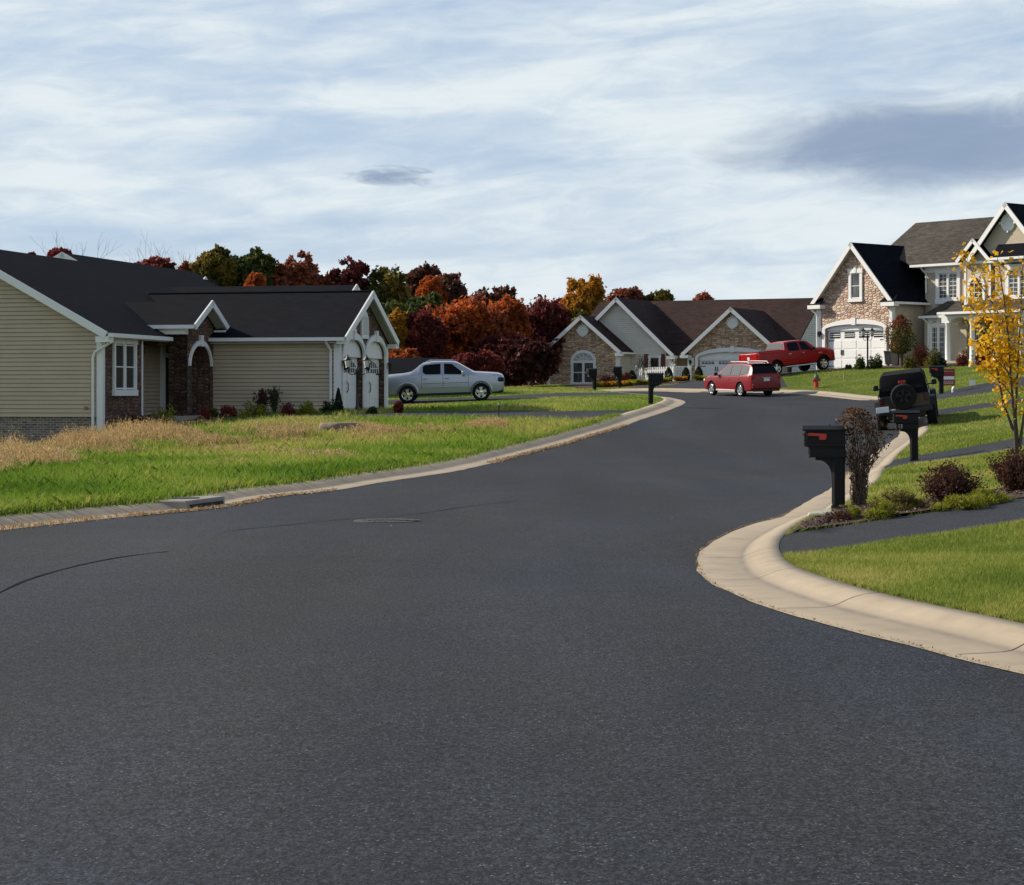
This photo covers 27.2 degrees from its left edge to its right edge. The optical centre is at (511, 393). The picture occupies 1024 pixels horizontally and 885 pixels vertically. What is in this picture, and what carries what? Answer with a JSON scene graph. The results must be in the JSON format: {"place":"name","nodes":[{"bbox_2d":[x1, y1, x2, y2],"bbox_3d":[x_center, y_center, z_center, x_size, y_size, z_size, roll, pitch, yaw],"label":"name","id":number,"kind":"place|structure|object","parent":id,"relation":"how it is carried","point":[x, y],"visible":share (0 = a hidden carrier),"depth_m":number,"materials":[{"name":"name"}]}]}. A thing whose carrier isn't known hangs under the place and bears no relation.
{"place":"outdoors","nodes":[
{"label":"outdoors","id":0,"kind":"place"},
{"bbox_2d":[0,401,640,517],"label":"rough grass","id":1,"kind":"structure","parent":0,"point":[57,491],"depth_m":45.25,"materials":[{"name":"green plant"}]},
{"bbox_2d":[0,391,1023,884],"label":"road","id":2,"kind":"structure","parent":0,"point":[562,665],"depth_m":12.58,"materials":[{"name":"grey asphalt"}]},
{"bbox_2d":[0,500,516,592],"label":"road seam","id":3,"kind":"object","parent":2,"relation":"on","point":[132,555],"visible":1,"depth_m":22.38,"materials":[{"name":"black asphalt"}]},
{"bbox_2d":[0,390,684,529],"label":"kerb","id":4,"kind":"structure","parent":2,"relation":"on","point":[483,458],"depth_m":41.70,"materials":[{"name":"concrete"}]},
{"bbox_2d":[0,492,287,531],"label":"kerb weeds","id":5,"kind":"object","parent":4,"relation":"on","point":[2,526],"visible":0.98,"depth_m":29.75,"materials":[{"name":"red plant"}]},
{"bbox_2d":[156,496,224,508],"bbox_3d":[-5.266,1.784,33.958,0.815,0.250,1.601,0,0,14],"label":"storm inlet","id":6,"kind":"object","parent":4,"relation":"in","point":[187,502],"visible":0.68,"depth_m":33.56,"materials":[{"name":"concrete"}]},
{"bbox_2d":[125,424,629,515],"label":"leaf litter","id":7,"kind":"object","parent":4,"relation":"on","point":[261,498],"visible":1,"depth_m":38.01,"materials":[{"name":"brown plant"}]},
{"bbox_2d":[354,518,417,522],"bbox_3d":[-1.789,1.800,30.100,0.920,0.021,0.920,0,0,0],"label":"manhole cover","id":8,"kind":"object","parent":2,"relation":"on","point":[385,520],"visible":0.96,"depth_m":29.93,"materials":[{"name":"metal"}]},
{"bbox_2d":[704,360,780,396],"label":"crossover car","id":9,"kind":"object","parent":2,"relation":"on","point":[740,378],"visible":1,"depth_m":102.34,"materials":[{"name":"red paint"}]},
{"bbox_2d":[599,388,1023,673],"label":"kerb","id":10,"kind":"structure","parent":2,"relation":"on","point":[952,632],"depth_m":17.58,"materials":[{"name":"concrete"}]},
{"bbox_2d":[695,507,1022,671],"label":"leaf litter","id":11,"kind":"object","parent":2,"relation":"on","point":[794,611],"visible":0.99,"depth_m":18.38,"materials":[{"name":"brown plant"}]},
{"bbox_2d":[873,368,938,429],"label":"off road car","id":12,"kind":"object","parent":2,"relation":"on","point":[907,389],"visible":0.93,"depth_m":67.66,"materials":[{"name":"black paint"}]},
{"bbox_2d":[0,0,1023,381],"label":"sky","id":13,"kind":"structure","parent":0,"point":[729,149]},
{"bbox_2d":[160,364,1023,553],"bbox_3d":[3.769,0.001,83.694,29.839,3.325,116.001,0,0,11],"label":"flower bed","id":14,"kind":"object","parent":0,"point":[585,386],"visible":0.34,"depth_m":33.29,"materials":[{"name":"brown soil"}]},
{"bbox_2d":[149,403,176,427],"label":"shrub","id":15,"kind":"object","parent":14,"relation":"on","point":[167,418],"visible":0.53,"depth_m":70.50,"materials":[{"name":"green plant"}]},
{"bbox_2d":[219,405,237,416],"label":"shrub","id":16,"kind":"object","parent":14,"relation":"on","point":[227,411],"visible":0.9,"depth_m":73.64,"materials":[{"name":"red plant"}]},
{"bbox_2d":[235,400,267,417],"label":"shrub","id":17,"kind":"object","parent":14,"relation":"on","point":[259,410],"visible":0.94,"depth_m":73.03,"materials":[{"name":"green plant"}]},
{"bbox_2d":[294,400,314,414],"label":"shrub","id":18,"kind":"object","parent":14,"relation":"on","point":[305,408],"visible":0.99,"depth_m":73.03,"materials":[{"name":"green plant"}]},
{"bbox_2d":[824,508,851,520],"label":"ornamental grass","id":19,"kind":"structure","parent":14,"relation":"on","point":[840,514],"depth_m":25.83,"materials":[{"name":"red plant"}]},
{"bbox_2d":[829,407,893,504],"bbox_3d":[5.138,0.934,31.021,0.957,1.494,0.693,0,0,0],"label":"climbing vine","id":20,"kind":"object","parent":14,"relation":"on","point":[858,473],"visible":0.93,"depth_m":30.99,"materials":[{"name":"brown plant"}]},
{"bbox_2d":[862,497,895,519],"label":"ornamental grass","id":21,"kind":"object","parent":14,"relation":"on","point":[884,510],"depth_m":25.80,"materials":[{"name":"green plant"}]},
{"bbox_2d":[867,486,931,512],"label":"ornamental grass","id":22,"kind":"object","parent":14,"relation":"on","point":[901,500],"depth_m":26.70,"materials":[{"name":"green plant"}]},
{"bbox_2d":[881,312,918,366],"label":"maple","id":23,"kind":"object","parent":14,"relation":"on","point":[896,326],"visible":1,"depth_m":112.80,"materials":[{"name":"green plant"}]},
{"bbox_2d":[796,486,1023,528],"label":"mulch chips","id":24,"kind":"object","parent":14,"relation":"on","point":[897,512],"visible":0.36,"depth_m":26.57,"materials":[{"name":"brown plant"}]},
{"bbox_2d":[902,353,918,368],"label":"shrub","id":25,"kind":"object","parent":14,"relation":"on","point":[909,362],"visible":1,"depth_m":111.29,"materials":[{"name":"green plant"}]},
{"bbox_2d":[912,341,929,365],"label":"shrub","id":26,"kind":"object","parent":14,"relation":"on","point":[920,355],"visible":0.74,"depth_m":112.45,"materials":[{"name":"red plant"}]},
{"bbox_2d":[928,365,944,393],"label":"mailbox","id":27,"kind":"object","parent":14,"relation":"on","point":[936,371],"visible":0.96,"depth_m":88.40,"materials":[{"name":"black plastic"}]},
{"bbox_2d":[913,457,987,504],"bbox_3d":[5.553,1.140,26.919,0.942,0.683,0.949,0,0,-7],"label":"burning bush","id":28,"kind":"object","parent":14,"relation":"on","point":[944,481],"visible":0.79,"depth_m":26.82,"materials":[{"name":"red plant"}]},
{"bbox_2d":[929,492,990,509],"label":"ornamental grass","id":29,"kind":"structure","parent":14,"relation":"on","point":[964,501],"depth_m":26.05,"materials":[{"name":"green plant"}]},
{"bbox_2d":[967,485,1012,504],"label":"ornamental grass","id":30,"kind":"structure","parent":14,"relation":"on","point":[994,498],"depth_m":26.44,"materials":[{"name":"green plant"}]},
{"bbox_2d":[983,443,1023,490],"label":"burning bush","id":31,"kind":"object","parent":14,"relation":"on","point":[1011,474],"visible":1,"depth_m":32.38,"materials":[{"name":"red plant"}]},
{"bbox_2d":[176,359,1023,615],"bbox_3d":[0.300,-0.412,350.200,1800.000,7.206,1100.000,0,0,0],"label":"lawn","id":32,"kind":"structure","parent":0,"point":[872,379],"depth_m":89.24,"materials":[{"name":"plant"}]},
{"bbox_2d":[54,252,219,286],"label":"neighbouring house","id":33,"kind":"structure","parent":32,"relation":"on","point":[168,277],"depth_m":105.14,"materials":[{"name":"black plastic"}]},
{"bbox_2d":[134,255,176,268],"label":"autumn tree","id":34,"kind":"object","parent":32,"relation":"on","point":[157,261],"visible":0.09,"depth_m":149.52,"materials":[{"name":"red plant"}]},
{"bbox_2d":[0,420,316,470],"bbox_3d":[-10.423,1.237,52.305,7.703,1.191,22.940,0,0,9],"label":"dry weeds","id":35,"kind":"object","parent":32,"relation":"on","point":[94,441],"visible":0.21,"depth_m":56.93,"materials":[{"name":"beige plant"}]},
{"bbox_2d":[0,414,317,470],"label":"weed seed heads","id":36,"kind":"object","parent":32,"relation":"on","point":[92,432],"visible":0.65,"depth_m":57.05,"materials":[{"name":"beige plant"}]},
{"bbox_2d":[0,423,319,471],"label":"rough grass","id":37,"kind":"structure","parent":32,"relation":"on","point":[85,453],"depth_m":56.56,"materials":[{"name":"green plant"}]},
{"bbox_2d":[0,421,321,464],"bbox_3d":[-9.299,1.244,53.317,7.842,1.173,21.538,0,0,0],"label":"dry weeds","id":38,"kind":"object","parent":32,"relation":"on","point":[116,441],"visible":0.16,"depth_m":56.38,"materials":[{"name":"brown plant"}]},
{"bbox_2d":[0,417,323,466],"bbox_3d":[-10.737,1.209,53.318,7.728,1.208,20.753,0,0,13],"label":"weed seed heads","id":39,"kind":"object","parent":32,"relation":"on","point":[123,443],"visible":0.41,"depth_m":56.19,"materials":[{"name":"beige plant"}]},
{"bbox_2d":[0,249,398,444],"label":"ranch house","id":40,"kind":"structure","parent":32,"relation":"on","point":[82,342],"depth_m":75.78,"materials":[{"name":"beige plastic"}]},
{"bbox_2d":[112,339,137,395],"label":"window","id":41,"kind":"structure","parent":40,"relation":"in","point":[124,357],"depth_m":71.19,"materials":[{"name":"white glass"}]},
{"bbox_2d":[344,357,356,409],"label":"garage door","id":42,"kind":"structure","parent":40,"relation":"in","point":[349,380],"depth_m":78.07,"materials":[{"name":"white wood"}]},
{"bbox_2d":[367,358,378,408],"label":"garage door","id":43,"kind":"structure","parent":40,"relation":"in","point":[373,374],"depth_m":80.98,"materials":[{"name":"white wood"}]},
{"bbox_2d":[189,243,240,285],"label":"autumn tree","id":44,"kind":"object","parent":32,"relation":"on","point":[217,265],"visible":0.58,"depth_m":149.16,"materials":[{"name":"green plant"}]},
{"bbox_2d":[229,254,245,285],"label":"autumn tree","id":45,"kind":"object","parent":32,"relation":"on","point":[239,261],"visible":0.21,"depth_m":151.57,"materials":[{"name":"green plant"}]},
{"bbox_2d":[243,271,266,285],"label":"autumn tree","id":46,"kind":"object","parent":32,"relation":"on","point":[255,279],"visible":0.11,"depth_m":139.72,"materials":[{"name":"orange plant"}]},
{"bbox_2d":[240,246,279,285],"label":"autumn tree","id":47,"kind":"object","parent":32,"relation":"on","point":[257,260],"visible":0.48,"depth_m":149.31,"materials":[{"name":"green plant"}]},
{"bbox_2d":[252,388,271,408],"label":"shrub","id":48,"kind":"object","parent":32,"relation":"on","point":[262,398],"visible":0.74,"depth_m":74.90,"materials":[{"name":"red plant"}]},
{"bbox_2d":[169,284,359,291],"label":"neighbouring house","id":49,"kind":"structure","parent":32,"relation":"on","point":[270,288],"depth_m":99.67,"materials":[{"name":"grey"}]},
{"bbox_2d":[267,386,282,413],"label":"shrub","id":50,"kind":"object","parent":32,"relation":"on","point":[273,399],"visible":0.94,"depth_m":74.94,"materials":[{"name":"green plant"}]},
{"bbox_2d":[67,410,528,466],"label":"weed seed heads","id":51,"kind":"object","parent":32,"relation":"on","point":[279,449],"visible":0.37,"depth_m":53.99,"materials":[{"name":"beige plant"}]},
{"bbox_2d":[270,249,331,285],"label":"autumn tree","id":52,"kind":"object","parent":32,"relation":"on","point":[293,272],"visible":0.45,"depth_m":149.25,"materials":[{"name":"red plant"}]},
{"bbox_2d":[318,422,364,432],"bbox_3d":[-4.939,1.114,61.510,1.449,0.585,0.701,0,0,0],"label":"boulder","id":53,"kind":"object","parent":32,"relation":"on","point":[333,425],"visible":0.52,"depth_m":61.25,"materials":[{"name":"stone"}]},
{"bbox_2d":[326,255,370,289],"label":"autumn tree","id":54,"kind":"object","parent":32,"relation":"on","point":[354,271],"visible":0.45,"depth_m":149.63,"materials":[{"name":"red plant"}]},
{"bbox_2d":[189,413,513,466],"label":"dry weeds","id":55,"kind":"object","parent":32,"relation":"on","point":[320,439],"visible":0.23,"depth_m":56.95,"materials":[{"name":"beige plant"}]},
{"bbox_2d":[344,355,369,411],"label":"lamp post","id":56,"kind":"object","parent":32,"relation":"on","point":[348,359],"visible":0.97,"depth_m":74.16,"materials":[{"name":"black metal"}]},
{"bbox_2d":[364,264,412,306],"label":"autumn tree","id":57,"kind":"object","parent":32,"relation":"on","point":[388,285],"visible":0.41,"depth_m":149.25,"materials":[{"name":"green plant"}]},
{"bbox_2d":[380,300,409,321],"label":"autumn tree","id":58,"kind":"object","parent":32,"relation":"on","point":[391,307],"visible":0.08,"depth_m":137.59,"materials":[{"name":"green plant"}]},
{"bbox_2d":[387,307,408,351],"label":"autumn tree","id":59,"kind":"object","parent":32,"relation":"on","point":[397,318],"visible":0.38,"depth_m":135.66,"materials":[{"name":"yellow plant"}]},
{"bbox_2d":[388,347,420,357],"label":"autumn tree","id":60,"kind":"object","parent":32,"relation":"on","point":[408,352],"visible":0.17,"depth_m":133.72,"materials":[{"name":"orange plant"}]},
{"bbox_2d":[388,358,438,374],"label":"neighbouring house","id":61,"kind":"structure","parent":32,"relation":"on","point":[402,365],"depth_m":120.07,"materials":[{"name":"grey"}]},
{"bbox_2d":[404,260,443,296],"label":"autumn tree","id":62,"kind":"object","parent":32,"relation":"on","point":[414,276],"visible":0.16,"depth_m":159.42,"materials":[{"name":"brown plant"}]},
{"bbox_2d":[404,291,444,313],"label":"autumn tree","id":63,"kind":"object","parent":32,"relation":"on","point":[415,304],"visible":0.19,"depth_m":141.48,"materials":[{"name":"green plant"}]},
{"bbox_2d":[404,310,450,358],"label":"autumn tree","id":64,"kind":"object","parent":32,"relation":"on","point":[428,336],"visible":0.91,"depth_m":135.36,"materials":[{"name":"red plant"}]},
{"bbox_2d":[346,415,509,432],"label":"weed seed heads","id":65,"kind":"object","parent":32,"relation":"on","point":[488,419],"visible":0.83,"depth_m":62.38,"materials":[{"name":"beige plant"}]},
{"bbox_2d":[415,275,447,306],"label":"autumn tree","id":66,"kind":"object","parent":32,"relation":"on","point":[428,285],"visible":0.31,"depth_m":145.63,"materials":[{"name":"orange plant"}]},
{"bbox_2d":[439,272,468,303],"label":"autumn tree","id":67,"kind":"object","parent":32,"relation":"on","point":[454,287],"visible":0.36,"depth_m":157.25,"materials":[{"name":"brown plant"}]},
{"bbox_2d":[419,295,516,358],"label":"autumn tree","id":68,"kind":"object","parent":32,"relation":"on","point":[469,323],"visible":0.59,"depth_m":138.65,"materials":[{"name":"orange plant"}]},
{"bbox_2d":[450,348,504,373],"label":"autumn tree","id":69,"kind":"object","parent":32,"relation":"on","point":[485,360],"visible":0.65,"depth_m":133.20,"materials":[{"name":"red plant"}]},
{"bbox_2d":[478,286,506,305],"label":"autumn tree","id":70,"kind":"object","parent":32,"relation":"on","point":[492,297],"visible":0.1,"depth_m":164.47,"materials":[{"name":"brown plant"}]},
{"bbox_2d":[469,332,535,385],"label":"autumn tree","id":71,"kind":"object","parent":32,"relation":"on","point":[505,341],"visible":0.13,"depth_m":137.38,"materials":[{"name":"red plant"}]},
{"bbox_2d":[494,284,517,302],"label":"autumn tree","id":72,"kind":"object","parent":32,"relation":"on","point":[511,292],"visible":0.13,"depth_m":165.57,"materials":[{"name":"brown plant"}]},
{"bbox_2d":[487,294,531,386],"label":"autumn tree","id":73,"kind":"object","parent":32,"relation":"on","point":[518,319],"visible":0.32,"depth_m":141.37,"materials":[{"name":"orange plant"}]},
{"bbox_2d":[500,335,558,386],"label":"autumn tree","id":74,"kind":"object","parent":32,"relation":"on","point":[528,358],"visible":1,"depth_m":129.32,"materials":[{"name":"red plant"}]},
{"bbox_2d":[385,380,704,411],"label":"mown grass","id":75,"kind":"structure","parent":32,"relation":"on","point":[546,401],"depth_m":88.14,"materials":[{"name":"green plant"}]},
{"bbox_2d":[524,294,572,384],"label":"autumn tree","id":76,"kind":"object","parent":32,"relation":"on","point":[551,320],"visible":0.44,"depth_m":144.81,"materials":[{"name":"red plant"}]},
{"bbox_2d":[559,273,606,315],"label":"autumn tree","id":77,"kind":"object","parent":32,"relation":"on","point":[589,296],"visible":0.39,"depth_m":157.48,"materials":[{"name":"yellow plant"}]},
{"bbox_2d":[605,286,643,301],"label":"autumn tree","id":78,"kind":"object","parent":32,"relation":"on","point":[635,292],"visible":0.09,"depth_m":173.88,"materials":[{"name":"red plant"}]},
{"bbox_2d":[647,373,663,403],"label":"mailbox","id":79,"kind":"object","parent":32,"relation":"on","point":[655,380],"visible":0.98,"depth_m":82.88,"materials":[{"name":"black plastic"}]},
{"bbox_2d":[643,288,675,300],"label":"autumn tree","id":80,"kind":"object","parent":32,"relation":"on","point":[662,295],"visible":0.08,"depth_m":174.65,"materials":[{"name":"green plant"}]},
{"bbox_2d":[635,364,687,380],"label":"picket fence","id":81,"kind":"object","parent":32,"relation":"on","point":[674,369],"visible":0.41,"depth_m":138.49,"materials":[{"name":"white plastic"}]},
{"bbox_2d":[547,297,817,384],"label":"stone house","id":82,"kind":"structure","parent":32,"relation":"on","point":[709,337],"depth_m":144.03,"materials":[{"name":"brown stone"}]},
{"bbox_2d":[570,350,595,383],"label":"arched window","id":83,"kind":"structure","parent":82,"relation":"in","point":[581,360],"depth_m":143.88,"materials":[{"name":"white glass"}]},
{"bbox_2d":[700,360,738,375],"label":"garage door","id":84,"kind":"structure","parent":82,"relation":"in","point":[708,367],"depth_m":140.65,"materials":[{"name":"white metal"}]},
{"bbox_2d":[802,425,846,508],"bbox_3d":[4.580,1.089,31.030,0.650,1.245,0.318,0,0,10],"label":"mailbox","id":85,"kind":"object","parent":32,"relation":"on","point":[825,444],"visible":0.95,"depth_m":30.91,"materials":[{"name":"black plastic"}]},
{"bbox_2d":[783,359,1023,506],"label":"mown grass","id":86,"kind":"structure","parent":32,"relation":"on","point":[901,479],"depth_m":53.79,"materials":[{"name":"green plant"}]},
{"bbox_2d":[807,202,1023,369],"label":"two storey house","id":87,"kind":"structure","parent":32,"relation":"on","point":[877,288],"depth_m":118.10,"materials":[{"name":"beige stone"}]},
{"bbox_2d":[848,268,862,301],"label":"window","id":88,"kind":"structure","parent":87,"relation":"in","point":[855,281],"depth_m":118.87,"materials":[{"name":"white glass"}]},
{"bbox_2d":[828,329,883,367],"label":"garage door","id":89,"kind":"structure","parent":87,"relation":"in","point":[846,345],"depth_m":119.34,"materials":[{"name":"white metal"}]},
{"bbox_2d":[929,325,945,357],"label":"window","id":90,"kind":"structure","parent":87,"relation":"in","point":[936,333],"depth_m":116.57,"materials":[{"name":"white glass"}]},
{"bbox_2d":[935,267,960,303],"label":"window","id":91,"kind":"structure","parent":87,"relation":"in","point":[948,285],"depth_m":117.29,"materials":[{"name":"white glass"}]},
{"bbox_2d":[966,275,984,303],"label":"arched window","id":92,"kind":"structure","parent":87,"relation":"in","point":[972,283],"depth_m":115.21,"materials":[{"name":"white glass"}]},
{"bbox_2d":[1004,264,1023,298],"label":"window","id":93,"kind":"structure","parent":87,"relation":"in","point":[1014,284],"depth_m":113.37,"materials":[{"name":"white glass"}]},
{"bbox_2d":[944,367,954,385],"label":"flag","id":94,"kind":"object","parent":32,"relation":"on","point":[948,377],"visible":0.77,"depth_m":91.99,"materials":[{"name":"red fabric"}]},
{"bbox_2d":[952,242,1023,452],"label":"yellow tree","id":95,"kind":"object","parent":32,"relation":"on","point":[1004,349],"visible":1,"depth_m":44.51,"materials":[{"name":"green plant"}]},
{"bbox_2d":[341,365,1023,553],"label":"driveway","id":96,"kind":"structure","parent":0,"point":[890,528],"depth_m":25.81,"materials":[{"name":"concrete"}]},
{"bbox_2d":[388,359,504,402],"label":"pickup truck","id":97,"kind":"object","parent":96,"relation":"on","point":[441,377],"visible":0.94,"depth_m":88.92,"materials":[{"name":"silver metal"}]},
{"bbox_2d":[738,340,834,373],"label":"pickup truck","id":98,"kind":"object","parent":96,"relation":"on","point":[802,355],"visible":0.76,"depth_m":113.80,"materials":[{"name":"red paint"}]},
{"bbox_2d":[892,410,919,460],"bbox_3d":[9.477,1.023,51.020,0.650,1.245,0.318,0,0,7],"label":"mailbox","id":99,"kind":"object","parent":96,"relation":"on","point":[907,421],"visible":1,"depth_m":50.91,"materials":[{"name":"black plastic"}]},
{"bbox_2d":[782,496,1023,622],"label":"mown grass","id":100,"kind":"structure","parent":0,"point":[965,566],"depth_m":19.84,"materials":[{"name":"green plant"}]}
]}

